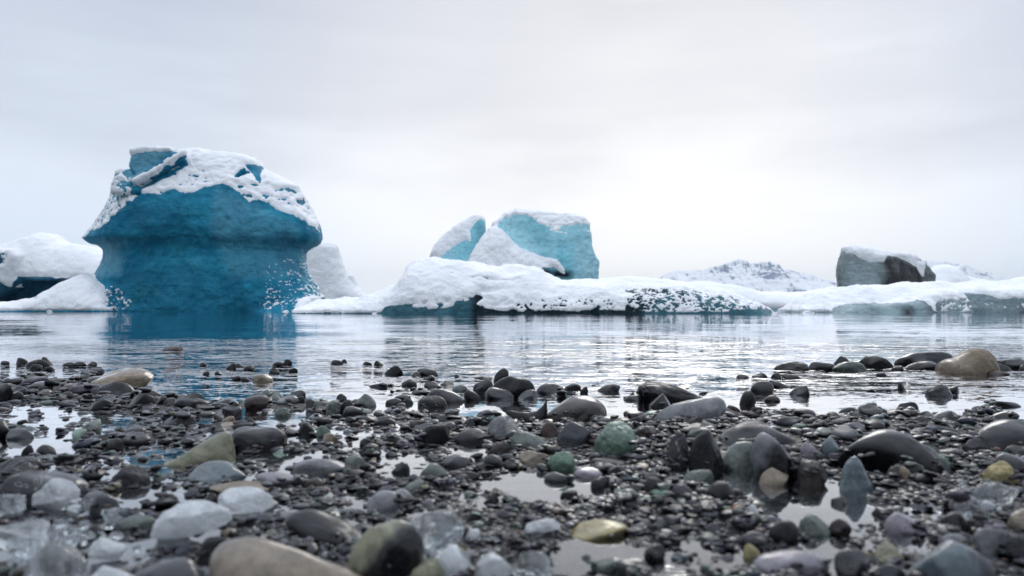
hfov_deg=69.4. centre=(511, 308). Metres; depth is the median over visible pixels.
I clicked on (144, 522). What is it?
stone
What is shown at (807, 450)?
stone
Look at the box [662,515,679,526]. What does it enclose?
stone
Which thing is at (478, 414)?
stone
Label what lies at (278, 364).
stone
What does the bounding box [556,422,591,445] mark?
stone
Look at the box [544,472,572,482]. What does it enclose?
stone
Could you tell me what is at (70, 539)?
ice fragment
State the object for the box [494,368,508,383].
stone
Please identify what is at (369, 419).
stone
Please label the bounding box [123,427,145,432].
stone
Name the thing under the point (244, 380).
stone
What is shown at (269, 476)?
stone
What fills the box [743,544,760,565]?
stone
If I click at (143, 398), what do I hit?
stone
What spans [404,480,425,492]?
stone
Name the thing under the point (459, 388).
stone
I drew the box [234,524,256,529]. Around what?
stone
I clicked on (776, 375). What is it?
stone
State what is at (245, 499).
ice lump
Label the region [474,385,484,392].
stone
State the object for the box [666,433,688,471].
stone
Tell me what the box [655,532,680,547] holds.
stone
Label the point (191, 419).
stone
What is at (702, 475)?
stone
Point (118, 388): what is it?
stone
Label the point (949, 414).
stone
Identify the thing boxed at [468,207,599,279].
iceberg
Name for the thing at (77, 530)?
ice fragment
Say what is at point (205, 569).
stone
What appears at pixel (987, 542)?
stone
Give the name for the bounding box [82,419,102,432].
stone
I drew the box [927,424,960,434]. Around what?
stone
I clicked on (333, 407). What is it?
stone
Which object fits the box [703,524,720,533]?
stone
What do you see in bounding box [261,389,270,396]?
stone
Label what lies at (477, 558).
ice fragment
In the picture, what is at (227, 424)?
stone
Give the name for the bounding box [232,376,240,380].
stone
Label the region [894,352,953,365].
stone
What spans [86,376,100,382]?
stone
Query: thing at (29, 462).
stone
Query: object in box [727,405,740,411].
stone
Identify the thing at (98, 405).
stone
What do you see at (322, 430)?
stone
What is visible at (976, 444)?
stone
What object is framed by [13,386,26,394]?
stone
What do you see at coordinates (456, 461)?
stone
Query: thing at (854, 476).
stone
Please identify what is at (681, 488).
stone
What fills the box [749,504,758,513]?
ice lump
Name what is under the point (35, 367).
stone
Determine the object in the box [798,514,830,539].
stone
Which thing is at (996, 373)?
stone
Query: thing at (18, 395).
stone
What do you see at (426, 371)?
stone
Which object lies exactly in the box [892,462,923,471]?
stone
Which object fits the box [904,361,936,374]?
stone
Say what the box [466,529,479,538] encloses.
ice fragment
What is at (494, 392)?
stone
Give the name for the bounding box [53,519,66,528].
ice fragment
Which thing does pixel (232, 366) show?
stone
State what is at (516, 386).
stone
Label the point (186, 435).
stone
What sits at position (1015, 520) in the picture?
stone
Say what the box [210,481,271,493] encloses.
stone
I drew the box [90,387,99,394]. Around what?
stone
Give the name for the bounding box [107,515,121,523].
ice fragment
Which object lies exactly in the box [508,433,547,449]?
stone
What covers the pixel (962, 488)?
ice fragment
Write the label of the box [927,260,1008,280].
mountain range
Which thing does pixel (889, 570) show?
stone
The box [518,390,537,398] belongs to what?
stone
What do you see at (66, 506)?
ice fragment
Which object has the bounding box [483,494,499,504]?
stone
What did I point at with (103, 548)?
ice lump
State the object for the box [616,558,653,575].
stone
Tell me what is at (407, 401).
stone
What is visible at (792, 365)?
stone
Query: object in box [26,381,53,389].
stone
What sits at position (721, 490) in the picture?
stone
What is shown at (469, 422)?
stone
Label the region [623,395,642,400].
stone
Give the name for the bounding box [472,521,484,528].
stone
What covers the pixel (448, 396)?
stone
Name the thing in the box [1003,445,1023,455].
stone
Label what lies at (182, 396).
stone
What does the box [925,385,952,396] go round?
stone
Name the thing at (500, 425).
stone
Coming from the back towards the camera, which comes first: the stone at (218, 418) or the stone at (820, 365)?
the stone at (820, 365)
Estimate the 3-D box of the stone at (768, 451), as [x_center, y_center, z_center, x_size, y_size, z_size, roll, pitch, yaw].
[0.237,0.140,0.661,0.043,0.058,0.036,0,0,0]
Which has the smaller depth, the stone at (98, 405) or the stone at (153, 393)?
the stone at (98, 405)
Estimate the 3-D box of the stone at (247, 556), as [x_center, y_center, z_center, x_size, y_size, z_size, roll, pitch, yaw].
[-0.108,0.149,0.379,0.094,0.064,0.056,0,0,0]
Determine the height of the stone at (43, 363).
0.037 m
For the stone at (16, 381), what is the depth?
1.42 m
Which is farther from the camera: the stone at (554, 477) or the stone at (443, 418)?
the stone at (443, 418)
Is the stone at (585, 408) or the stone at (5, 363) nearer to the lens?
the stone at (585, 408)
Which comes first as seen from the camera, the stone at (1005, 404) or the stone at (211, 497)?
the stone at (211, 497)
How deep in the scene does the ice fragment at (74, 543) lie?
0.46 m
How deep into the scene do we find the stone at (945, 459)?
0.69 m
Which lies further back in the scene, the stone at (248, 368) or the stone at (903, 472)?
the stone at (248, 368)
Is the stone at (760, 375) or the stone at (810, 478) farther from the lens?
the stone at (760, 375)
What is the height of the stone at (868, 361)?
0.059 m
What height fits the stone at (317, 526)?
0.035 m
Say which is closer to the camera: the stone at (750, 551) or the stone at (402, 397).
the stone at (750, 551)
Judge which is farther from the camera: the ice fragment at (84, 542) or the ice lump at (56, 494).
the ice lump at (56, 494)
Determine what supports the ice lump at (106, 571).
on the lake bed
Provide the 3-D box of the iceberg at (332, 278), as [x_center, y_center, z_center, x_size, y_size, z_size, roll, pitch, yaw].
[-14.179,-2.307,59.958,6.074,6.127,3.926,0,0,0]
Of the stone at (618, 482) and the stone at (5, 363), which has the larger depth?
the stone at (5, 363)
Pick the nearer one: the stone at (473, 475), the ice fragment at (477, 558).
the ice fragment at (477, 558)
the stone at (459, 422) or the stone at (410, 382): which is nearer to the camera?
the stone at (459, 422)
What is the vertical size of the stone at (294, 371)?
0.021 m
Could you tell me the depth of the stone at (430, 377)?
1.55 m
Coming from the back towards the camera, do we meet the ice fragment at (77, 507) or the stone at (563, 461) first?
the stone at (563, 461)
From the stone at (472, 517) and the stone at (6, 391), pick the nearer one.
the stone at (472, 517)
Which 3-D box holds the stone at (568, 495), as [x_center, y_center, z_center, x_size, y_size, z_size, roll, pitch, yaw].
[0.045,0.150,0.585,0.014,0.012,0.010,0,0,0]
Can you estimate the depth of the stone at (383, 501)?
0.55 m
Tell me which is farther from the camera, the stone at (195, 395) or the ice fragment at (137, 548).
the stone at (195, 395)
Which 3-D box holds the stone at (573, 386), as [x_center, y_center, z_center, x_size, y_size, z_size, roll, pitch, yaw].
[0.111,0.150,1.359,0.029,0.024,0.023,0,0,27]
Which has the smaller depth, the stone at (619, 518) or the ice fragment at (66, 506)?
the stone at (619, 518)
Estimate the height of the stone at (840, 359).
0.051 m
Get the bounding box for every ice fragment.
[23,570,31,575]
[24,517,36,521]
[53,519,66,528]
[57,528,74,537]
[62,503,71,509]
[65,524,81,535]
[66,534,82,543]
[67,505,80,514]
[68,509,79,514]
[70,498,81,504]
[71,540,78,546]
[78,520,88,525]
[80,525,90,529]
[80,529,95,539]
[81,539,87,546]
[97,531,106,536]
[101,521,112,529]
[103,507,122,520]
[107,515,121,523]
[109,531,124,538]
[133,546,142,551]
[424,548,430,556]
[435,549,441,557]
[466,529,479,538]
[472,553,486,562]
[486,548,494,553]
[492,536,499,541]
[932,505,942,513]
[954,486,967,490]
[955,481,967,487]
[979,479,992,483]
[980,500,995,510]
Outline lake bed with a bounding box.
[0,339,1023,575]
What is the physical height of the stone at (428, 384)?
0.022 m
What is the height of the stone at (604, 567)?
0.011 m
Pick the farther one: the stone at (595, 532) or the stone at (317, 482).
the stone at (317, 482)
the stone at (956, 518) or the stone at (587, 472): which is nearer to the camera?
the stone at (956, 518)
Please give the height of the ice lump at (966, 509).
0.013 m
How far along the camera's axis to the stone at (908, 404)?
1.07 m
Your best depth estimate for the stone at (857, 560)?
0.41 m
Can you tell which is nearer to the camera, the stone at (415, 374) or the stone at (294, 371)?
the stone at (415, 374)
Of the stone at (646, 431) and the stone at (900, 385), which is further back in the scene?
the stone at (900, 385)
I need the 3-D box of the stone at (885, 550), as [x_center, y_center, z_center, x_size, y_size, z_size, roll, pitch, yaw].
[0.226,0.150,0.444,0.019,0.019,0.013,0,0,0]
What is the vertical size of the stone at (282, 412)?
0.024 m
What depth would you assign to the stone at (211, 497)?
0.56 m
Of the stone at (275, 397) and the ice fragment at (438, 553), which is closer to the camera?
the ice fragment at (438, 553)
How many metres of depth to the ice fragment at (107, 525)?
0.49 m
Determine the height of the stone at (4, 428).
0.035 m
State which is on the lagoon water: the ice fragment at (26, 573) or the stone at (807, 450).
the ice fragment at (26, 573)
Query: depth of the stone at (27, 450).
0.74 m
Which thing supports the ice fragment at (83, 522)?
on the lagoon water
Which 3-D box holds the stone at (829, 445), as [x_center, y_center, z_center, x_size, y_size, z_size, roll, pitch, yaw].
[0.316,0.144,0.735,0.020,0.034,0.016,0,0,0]
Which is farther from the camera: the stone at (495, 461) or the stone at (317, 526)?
the stone at (495, 461)
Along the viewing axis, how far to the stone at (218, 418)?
0.98 m
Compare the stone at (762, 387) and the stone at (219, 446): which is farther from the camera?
the stone at (762, 387)
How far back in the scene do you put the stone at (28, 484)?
0.56 m
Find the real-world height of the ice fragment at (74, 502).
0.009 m
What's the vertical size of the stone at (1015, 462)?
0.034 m
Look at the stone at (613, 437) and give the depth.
0.74 m
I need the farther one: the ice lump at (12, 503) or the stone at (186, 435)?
the stone at (186, 435)
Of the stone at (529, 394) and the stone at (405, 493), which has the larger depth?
the stone at (529, 394)
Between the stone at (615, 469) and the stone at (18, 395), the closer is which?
the stone at (615, 469)
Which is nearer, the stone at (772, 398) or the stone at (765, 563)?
the stone at (765, 563)
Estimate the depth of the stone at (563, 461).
0.68 m
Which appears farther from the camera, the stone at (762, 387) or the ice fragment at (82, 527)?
the stone at (762, 387)
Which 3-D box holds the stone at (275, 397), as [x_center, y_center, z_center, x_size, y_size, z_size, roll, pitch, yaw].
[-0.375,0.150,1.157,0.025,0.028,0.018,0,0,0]
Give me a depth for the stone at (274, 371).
1.68 m
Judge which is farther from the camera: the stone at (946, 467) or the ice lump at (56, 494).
the stone at (946, 467)
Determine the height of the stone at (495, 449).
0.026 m
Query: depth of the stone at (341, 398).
1.19 m
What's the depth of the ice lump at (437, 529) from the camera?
0.46 m
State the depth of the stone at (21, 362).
1.94 m
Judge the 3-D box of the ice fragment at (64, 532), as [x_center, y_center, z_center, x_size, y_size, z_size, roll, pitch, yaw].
[-0.287,0.144,0.476,0.010,0.006,0.008,0,0,0]
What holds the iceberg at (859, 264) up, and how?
on the lagoon water
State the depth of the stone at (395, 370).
1.70 m
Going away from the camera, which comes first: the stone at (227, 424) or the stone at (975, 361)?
the stone at (227, 424)
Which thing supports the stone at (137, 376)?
on the lake bed
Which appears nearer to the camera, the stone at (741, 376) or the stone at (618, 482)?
the stone at (618, 482)
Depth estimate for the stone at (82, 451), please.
0.74 m
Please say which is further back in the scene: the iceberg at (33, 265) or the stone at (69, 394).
the iceberg at (33, 265)
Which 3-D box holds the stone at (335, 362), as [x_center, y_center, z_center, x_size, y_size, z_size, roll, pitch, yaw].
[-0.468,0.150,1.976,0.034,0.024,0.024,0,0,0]
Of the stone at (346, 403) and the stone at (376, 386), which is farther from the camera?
the stone at (376, 386)
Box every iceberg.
[0,146,325,311]
[0,232,102,301]
[281,257,791,313]
[306,242,366,298]
[429,214,485,260]
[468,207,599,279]
[599,265,1023,310]
[776,279,1023,312]
[836,244,935,286]
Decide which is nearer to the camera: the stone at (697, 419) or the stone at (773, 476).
the stone at (773, 476)
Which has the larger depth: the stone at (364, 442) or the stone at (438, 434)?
the stone at (438, 434)
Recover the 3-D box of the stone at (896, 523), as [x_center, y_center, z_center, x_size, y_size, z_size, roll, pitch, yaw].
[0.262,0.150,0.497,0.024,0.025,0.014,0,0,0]
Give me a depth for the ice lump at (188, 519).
0.47 m
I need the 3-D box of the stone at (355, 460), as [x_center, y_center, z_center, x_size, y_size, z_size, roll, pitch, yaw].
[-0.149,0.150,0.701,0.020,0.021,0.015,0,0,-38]
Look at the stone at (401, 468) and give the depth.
0.67 m
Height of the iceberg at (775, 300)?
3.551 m
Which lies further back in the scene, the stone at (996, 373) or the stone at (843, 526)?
the stone at (996, 373)
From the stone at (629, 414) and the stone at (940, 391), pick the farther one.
the stone at (940, 391)
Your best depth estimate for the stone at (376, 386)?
1.40 m
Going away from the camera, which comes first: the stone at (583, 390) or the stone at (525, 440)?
the stone at (525, 440)
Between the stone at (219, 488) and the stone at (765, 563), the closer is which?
the stone at (765, 563)
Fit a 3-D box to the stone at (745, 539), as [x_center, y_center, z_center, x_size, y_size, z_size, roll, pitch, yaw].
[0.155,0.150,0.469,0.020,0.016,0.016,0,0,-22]
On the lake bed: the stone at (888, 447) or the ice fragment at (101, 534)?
the stone at (888, 447)
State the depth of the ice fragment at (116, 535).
0.47 m
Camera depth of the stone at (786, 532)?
0.47 m
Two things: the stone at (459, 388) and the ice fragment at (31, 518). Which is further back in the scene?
the stone at (459, 388)
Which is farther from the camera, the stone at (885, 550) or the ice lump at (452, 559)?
the stone at (885, 550)
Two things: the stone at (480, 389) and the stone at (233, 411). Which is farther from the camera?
the stone at (480, 389)
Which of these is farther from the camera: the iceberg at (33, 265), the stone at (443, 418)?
the iceberg at (33, 265)
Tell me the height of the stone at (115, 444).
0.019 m
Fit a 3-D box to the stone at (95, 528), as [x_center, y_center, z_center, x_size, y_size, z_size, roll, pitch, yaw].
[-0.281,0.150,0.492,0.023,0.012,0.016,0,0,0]
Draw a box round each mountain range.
[659,259,836,291]
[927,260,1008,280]
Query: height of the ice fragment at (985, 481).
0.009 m
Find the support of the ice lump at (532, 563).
on the lake bed
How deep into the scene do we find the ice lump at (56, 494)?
0.55 m
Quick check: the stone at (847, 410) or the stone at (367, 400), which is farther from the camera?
the stone at (367, 400)
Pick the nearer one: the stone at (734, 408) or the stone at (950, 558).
the stone at (950, 558)
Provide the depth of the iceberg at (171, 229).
33.57 m
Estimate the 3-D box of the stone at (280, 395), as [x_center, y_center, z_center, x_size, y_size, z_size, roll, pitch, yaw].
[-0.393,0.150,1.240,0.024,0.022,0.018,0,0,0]
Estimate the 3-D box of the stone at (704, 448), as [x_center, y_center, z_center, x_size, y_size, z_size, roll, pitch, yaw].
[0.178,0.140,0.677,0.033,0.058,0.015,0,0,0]
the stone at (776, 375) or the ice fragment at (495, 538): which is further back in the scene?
the stone at (776, 375)
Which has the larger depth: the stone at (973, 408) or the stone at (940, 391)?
the stone at (940, 391)
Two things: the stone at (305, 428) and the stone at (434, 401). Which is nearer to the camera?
the stone at (305, 428)
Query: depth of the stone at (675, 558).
0.44 m
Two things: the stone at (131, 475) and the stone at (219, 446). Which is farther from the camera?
the stone at (219, 446)
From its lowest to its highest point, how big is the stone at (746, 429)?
0.056 m
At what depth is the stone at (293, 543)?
0.45 m
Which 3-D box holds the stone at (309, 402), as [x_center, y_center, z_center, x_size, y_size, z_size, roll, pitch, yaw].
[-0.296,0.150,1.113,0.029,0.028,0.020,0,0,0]
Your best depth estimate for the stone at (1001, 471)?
0.63 m
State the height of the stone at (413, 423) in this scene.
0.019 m
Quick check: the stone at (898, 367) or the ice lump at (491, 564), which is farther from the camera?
the stone at (898, 367)
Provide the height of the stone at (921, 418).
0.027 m
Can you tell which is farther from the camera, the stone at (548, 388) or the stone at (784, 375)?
the stone at (784, 375)
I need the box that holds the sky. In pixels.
[0,0,1023,294]
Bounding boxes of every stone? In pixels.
[0,361,9,366]
[0,378,23,384]
[0,383,12,401]
[0,418,9,437]
[0,456,46,470]
[0,470,90,507]
[5,428,33,439]
[9,391,23,400]
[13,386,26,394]
[16,358,27,367]
[20,445,33,456]
[25,359,49,367]
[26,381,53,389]
[29,364,42,369]
[36,445,56,454]
[42,357,52,365]
[62,391,73,398]
[63,362,73,368]
[73,362,86,367]
[74,448,88,454]
[81,523,108,541]
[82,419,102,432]
[86,362,96,367]
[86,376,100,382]
[88,400,111,410]
[89,493,119,517]
[90,367,153,387]
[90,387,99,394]
[96,435,108,443]
[99,382,133,395]
[107,438,124,450]
[109,466,151,486]
[109,515,155,533]
[120,432,150,445]
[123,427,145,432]
[126,393,156,409]
[134,390,162,396]
[134,557,200,575]
[157,396,166,404]
[162,346,183,354]
[162,397,175,404]
[164,415,195,424]
[164,431,235,466]
[177,394,186,398]
[182,432,193,438]
[185,393,204,399]
[188,460,246,481]
[197,536,229,566]
[198,566,209,575]
[204,493,217,503]
[209,537,359,575]
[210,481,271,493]
[214,371,222,376]
[214,414,223,421]
[220,421,233,427]
[222,406,241,416]
[222,416,234,422]
[226,363,235,374]
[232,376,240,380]
[232,426,287,450]
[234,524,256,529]
[236,363,243,369]
[241,377,249,382]
[242,366,254,372]
[252,374,272,382]
[256,472,293,485]
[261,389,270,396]
[268,368,279,375]
[269,517,285,523]
[270,395,279,400]
[271,391,283,397]
[272,362,284,368]
[274,407,290,416]
[284,359,291,367]
[286,509,362,547]
[288,538,307,549]
[289,368,297,374]
[290,390,305,397]
[290,459,345,475]
[297,422,314,435]
[298,396,304,402]
[304,478,324,487]
[305,398,314,407]
[316,425,330,436]
[322,433,337,443]
[326,400,340,414]
[331,360,343,368]
[336,394,346,401]
[340,399,352,412]
[344,455,365,467]
[348,519,423,575]
[354,416,377,423]
[355,394,375,406]
[359,438,374,448]
[360,443,381,457]
[366,490,403,512]
[369,384,390,387]
[374,361,382,369]
[374,418,395,425]
[384,366,402,378]
[385,398,401,404]
[386,432,399,443]
[391,462,409,473]
[394,489,413,502]
[395,394,410,399]
[401,379,416,385]
[402,398,413,403]
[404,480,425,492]
[410,420,428,427]
[411,372,420,379]
[411,557,444,575]
[417,368,437,375]
[418,395,447,407]
[419,424,449,444]
[419,463,449,481]
[423,375,435,380]
[424,381,440,387]
[427,389,464,402]
[436,415,451,422]
[440,454,472,467]
[446,420,461,424]
[450,428,485,443]
[452,385,467,390]
[460,471,479,479]
[463,418,475,425]
[464,390,479,399]
[465,513,480,521]
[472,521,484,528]
[473,379,492,390]
[474,376,492,380]
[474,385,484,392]
[476,410,496,417]
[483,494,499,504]
[484,454,502,468]
[485,387,513,398]
[487,416,517,439]
[487,442,510,455]
[493,376,534,396]
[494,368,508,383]
[506,399,546,422]
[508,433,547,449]
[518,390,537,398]
[518,450,549,463]
[536,383,564,393]
[539,422,559,436]
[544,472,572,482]
[547,395,606,422]
[547,451,574,471]
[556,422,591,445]
[560,490,577,499]
[564,383,580,392]
[569,519,626,544]
[573,467,602,477]
[580,386,587,393]
[588,433,599,444]
[590,476,609,488]
[590,557,622,575]
[591,458,629,465]
[594,421,636,455]
[597,384,619,391]
[608,465,624,475]
[613,515,633,527]
[614,478,634,485]
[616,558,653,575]
[619,488,637,492]
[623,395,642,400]
[623,410,647,418]
[630,415,646,422]
[633,426,658,437]
[636,381,701,401]
[643,476,661,491]
[644,544,665,564]
[649,393,670,409]
[653,397,726,422]
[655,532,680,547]
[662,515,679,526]
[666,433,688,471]
[670,483,693,500]
[671,552,690,563]
[683,469,713,483]
[685,416,702,423]
[686,512,701,518]
[688,430,723,473]
[702,481,736,501]
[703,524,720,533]
[718,421,795,444]
[723,441,753,471]
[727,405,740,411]
[736,374,748,381]
[738,531,773,553]
[739,390,755,405]
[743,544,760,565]
[750,381,773,392]
[751,373,766,379]
[752,432,796,479]
[753,549,829,575]
[759,468,787,485]
[763,395,779,401]
[769,380,788,389]
[769,520,798,544]
[771,373,780,380]
[773,361,809,373]
[781,373,799,381]
[790,386,809,394]
[797,459,827,485]
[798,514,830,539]
[800,442,823,460]
[809,361,834,374]
[820,437,839,457]
[829,518,851,537]
[831,496,848,505]
[832,361,866,375]
[833,356,848,365]
[834,549,870,575]
[838,407,855,413]
[838,429,943,473]
[839,456,873,490]
[851,412,863,418]
[859,355,895,375]
[870,564,905,575]
[874,541,903,562]
[884,512,922,535]
[887,465,909,478]
[891,365,903,372]
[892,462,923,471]
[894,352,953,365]
[896,402,918,409]
[897,383,903,388]
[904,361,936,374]
[905,540,999,575]
[915,416,929,421]
[924,445,951,471]
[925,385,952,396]
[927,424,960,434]
[933,410,958,419]
[935,348,999,381]
[938,533,966,544]
[940,454,952,469]
[940,511,969,532]
[949,386,958,392]
[962,438,990,450]
[969,529,1007,558]
[971,406,997,413]
[977,419,1023,451]
[979,461,1018,485]
[987,371,1009,374]
[994,401,1020,406]
[995,453,1023,473]
[998,364,1011,372]
[999,358,1023,371]
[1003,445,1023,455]
[1006,533,1023,559]
[1007,508,1023,528]
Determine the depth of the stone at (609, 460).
0.71 m
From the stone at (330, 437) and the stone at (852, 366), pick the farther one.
the stone at (852, 366)
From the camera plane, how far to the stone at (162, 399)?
1.11 m
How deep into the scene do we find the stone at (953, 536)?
0.47 m
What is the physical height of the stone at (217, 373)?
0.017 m
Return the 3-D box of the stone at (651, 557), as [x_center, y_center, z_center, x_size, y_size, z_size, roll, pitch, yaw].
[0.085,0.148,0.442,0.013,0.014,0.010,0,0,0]
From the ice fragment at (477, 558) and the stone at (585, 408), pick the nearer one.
the ice fragment at (477, 558)
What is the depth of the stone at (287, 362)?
1.94 m
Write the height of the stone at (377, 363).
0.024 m
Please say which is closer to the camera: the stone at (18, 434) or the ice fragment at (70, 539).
the ice fragment at (70, 539)
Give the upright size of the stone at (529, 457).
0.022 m
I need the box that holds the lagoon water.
[0,311,1023,531]
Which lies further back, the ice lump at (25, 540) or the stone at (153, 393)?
the stone at (153, 393)
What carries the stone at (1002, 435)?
on the lake bed
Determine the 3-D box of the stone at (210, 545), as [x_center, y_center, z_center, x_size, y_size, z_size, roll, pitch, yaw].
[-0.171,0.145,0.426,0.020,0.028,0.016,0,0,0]
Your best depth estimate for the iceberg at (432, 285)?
21.22 m
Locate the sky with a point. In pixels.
(686, 134)
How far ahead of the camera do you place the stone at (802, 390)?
1.28 m
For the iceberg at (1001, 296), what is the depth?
25.98 m
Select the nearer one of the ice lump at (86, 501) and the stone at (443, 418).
the ice lump at (86, 501)
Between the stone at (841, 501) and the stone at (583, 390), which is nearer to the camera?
the stone at (841, 501)
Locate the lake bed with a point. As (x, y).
(559, 561)
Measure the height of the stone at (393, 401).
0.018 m
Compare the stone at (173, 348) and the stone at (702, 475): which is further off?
the stone at (173, 348)
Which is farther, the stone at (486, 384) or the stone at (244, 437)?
the stone at (486, 384)
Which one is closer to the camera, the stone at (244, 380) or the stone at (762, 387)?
the stone at (762, 387)
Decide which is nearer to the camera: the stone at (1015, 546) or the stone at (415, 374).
the stone at (1015, 546)
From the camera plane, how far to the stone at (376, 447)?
0.75 m
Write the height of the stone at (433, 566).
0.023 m
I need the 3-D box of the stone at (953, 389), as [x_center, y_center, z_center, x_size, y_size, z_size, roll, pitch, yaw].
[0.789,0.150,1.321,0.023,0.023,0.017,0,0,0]
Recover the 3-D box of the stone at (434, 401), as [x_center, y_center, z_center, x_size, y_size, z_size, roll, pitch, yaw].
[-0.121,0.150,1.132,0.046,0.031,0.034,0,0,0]
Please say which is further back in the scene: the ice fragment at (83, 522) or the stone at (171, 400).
the stone at (171, 400)
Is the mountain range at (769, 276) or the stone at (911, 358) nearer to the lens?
the stone at (911, 358)
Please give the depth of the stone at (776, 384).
1.39 m
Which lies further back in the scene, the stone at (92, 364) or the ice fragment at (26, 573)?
the stone at (92, 364)
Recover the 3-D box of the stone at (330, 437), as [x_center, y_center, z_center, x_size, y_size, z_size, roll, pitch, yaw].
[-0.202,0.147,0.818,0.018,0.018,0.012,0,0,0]
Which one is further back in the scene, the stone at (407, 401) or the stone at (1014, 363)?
the stone at (1014, 363)
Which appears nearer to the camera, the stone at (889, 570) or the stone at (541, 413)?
the stone at (889, 570)
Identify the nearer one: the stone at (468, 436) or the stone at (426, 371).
the stone at (468, 436)
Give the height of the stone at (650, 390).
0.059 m
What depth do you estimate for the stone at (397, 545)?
0.40 m
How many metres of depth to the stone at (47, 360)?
1.94 m
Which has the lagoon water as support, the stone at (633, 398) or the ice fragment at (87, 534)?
the ice fragment at (87, 534)
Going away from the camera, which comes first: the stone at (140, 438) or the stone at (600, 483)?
the stone at (600, 483)
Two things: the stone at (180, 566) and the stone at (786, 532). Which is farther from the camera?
the stone at (786, 532)
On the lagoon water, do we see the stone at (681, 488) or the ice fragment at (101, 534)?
the ice fragment at (101, 534)
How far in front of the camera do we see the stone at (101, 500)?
0.53 m
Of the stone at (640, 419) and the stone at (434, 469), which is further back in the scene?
the stone at (640, 419)
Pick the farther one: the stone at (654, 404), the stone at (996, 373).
the stone at (996, 373)
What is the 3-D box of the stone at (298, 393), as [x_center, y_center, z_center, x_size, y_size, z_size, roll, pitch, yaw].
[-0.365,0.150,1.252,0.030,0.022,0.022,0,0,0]
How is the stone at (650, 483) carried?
on the lake bed
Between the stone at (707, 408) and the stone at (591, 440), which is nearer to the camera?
the stone at (591, 440)
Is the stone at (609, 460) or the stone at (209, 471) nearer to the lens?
the stone at (209, 471)
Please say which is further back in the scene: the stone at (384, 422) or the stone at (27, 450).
the stone at (384, 422)
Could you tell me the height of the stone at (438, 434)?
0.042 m
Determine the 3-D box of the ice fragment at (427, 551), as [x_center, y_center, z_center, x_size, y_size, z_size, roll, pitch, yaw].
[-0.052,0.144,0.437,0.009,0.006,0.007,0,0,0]
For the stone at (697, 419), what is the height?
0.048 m
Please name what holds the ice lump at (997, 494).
on the lake bed
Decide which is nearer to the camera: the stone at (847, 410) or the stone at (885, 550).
the stone at (885, 550)
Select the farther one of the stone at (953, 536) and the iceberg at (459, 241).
the iceberg at (459, 241)
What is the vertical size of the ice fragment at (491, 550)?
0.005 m
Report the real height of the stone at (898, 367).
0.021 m
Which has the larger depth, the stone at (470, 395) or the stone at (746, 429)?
the stone at (470, 395)
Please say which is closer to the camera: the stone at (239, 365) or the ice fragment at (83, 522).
the ice fragment at (83, 522)
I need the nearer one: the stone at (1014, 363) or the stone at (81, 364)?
the stone at (1014, 363)
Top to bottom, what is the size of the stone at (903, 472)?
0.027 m
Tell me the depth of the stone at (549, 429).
0.84 m
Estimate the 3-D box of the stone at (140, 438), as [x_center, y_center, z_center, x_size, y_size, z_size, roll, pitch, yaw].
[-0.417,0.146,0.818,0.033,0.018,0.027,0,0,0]
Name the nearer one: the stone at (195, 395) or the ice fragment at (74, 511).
the ice fragment at (74, 511)
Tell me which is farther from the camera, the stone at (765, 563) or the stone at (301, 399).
the stone at (301, 399)
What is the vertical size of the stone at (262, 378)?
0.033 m
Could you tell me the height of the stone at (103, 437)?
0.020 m
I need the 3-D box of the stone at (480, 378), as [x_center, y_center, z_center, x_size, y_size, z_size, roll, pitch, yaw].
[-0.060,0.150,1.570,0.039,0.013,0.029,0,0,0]
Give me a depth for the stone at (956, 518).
0.49 m
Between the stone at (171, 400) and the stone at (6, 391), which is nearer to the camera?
the stone at (171, 400)
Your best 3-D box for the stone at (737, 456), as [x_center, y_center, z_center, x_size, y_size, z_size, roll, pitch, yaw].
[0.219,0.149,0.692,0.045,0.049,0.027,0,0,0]
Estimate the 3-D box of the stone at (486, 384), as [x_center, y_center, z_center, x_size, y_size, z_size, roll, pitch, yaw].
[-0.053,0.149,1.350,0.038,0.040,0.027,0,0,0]
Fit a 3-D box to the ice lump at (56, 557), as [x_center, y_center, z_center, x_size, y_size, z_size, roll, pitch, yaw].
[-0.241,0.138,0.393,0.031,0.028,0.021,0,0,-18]
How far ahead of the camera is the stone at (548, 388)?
1.31 m
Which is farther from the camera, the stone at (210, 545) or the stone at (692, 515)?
the stone at (692, 515)
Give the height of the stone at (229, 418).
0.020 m
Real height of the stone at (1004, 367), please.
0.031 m
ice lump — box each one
[0,494,25,514]
[0,519,49,558]
[29,539,90,575]
[31,478,80,509]
[78,489,103,512]
[88,537,127,559]
[92,566,132,575]
[150,500,231,540]
[218,486,273,512]
[410,509,464,550]
[438,544,475,575]
[475,552,512,575]
[512,551,551,575]
[525,518,559,532]
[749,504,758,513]
[954,503,989,518]
[972,482,1018,505]
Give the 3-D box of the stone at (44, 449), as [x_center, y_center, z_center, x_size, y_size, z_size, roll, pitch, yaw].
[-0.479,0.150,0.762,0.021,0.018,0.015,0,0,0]
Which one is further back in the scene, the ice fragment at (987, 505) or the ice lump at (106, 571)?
the ice fragment at (987, 505)
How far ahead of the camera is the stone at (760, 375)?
1.61 m
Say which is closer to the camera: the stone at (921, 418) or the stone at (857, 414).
the stone at (921, 418)
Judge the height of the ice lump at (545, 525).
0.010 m
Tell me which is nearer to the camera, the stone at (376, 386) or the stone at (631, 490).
the stone at (631, 490)
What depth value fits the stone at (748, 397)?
1.14 m
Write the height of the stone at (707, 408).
0.071 m
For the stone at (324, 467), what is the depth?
0.67 m
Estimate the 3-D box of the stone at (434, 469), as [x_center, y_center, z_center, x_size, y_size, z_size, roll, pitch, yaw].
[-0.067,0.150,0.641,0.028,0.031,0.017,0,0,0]
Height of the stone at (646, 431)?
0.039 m
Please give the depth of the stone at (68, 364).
1.92 m

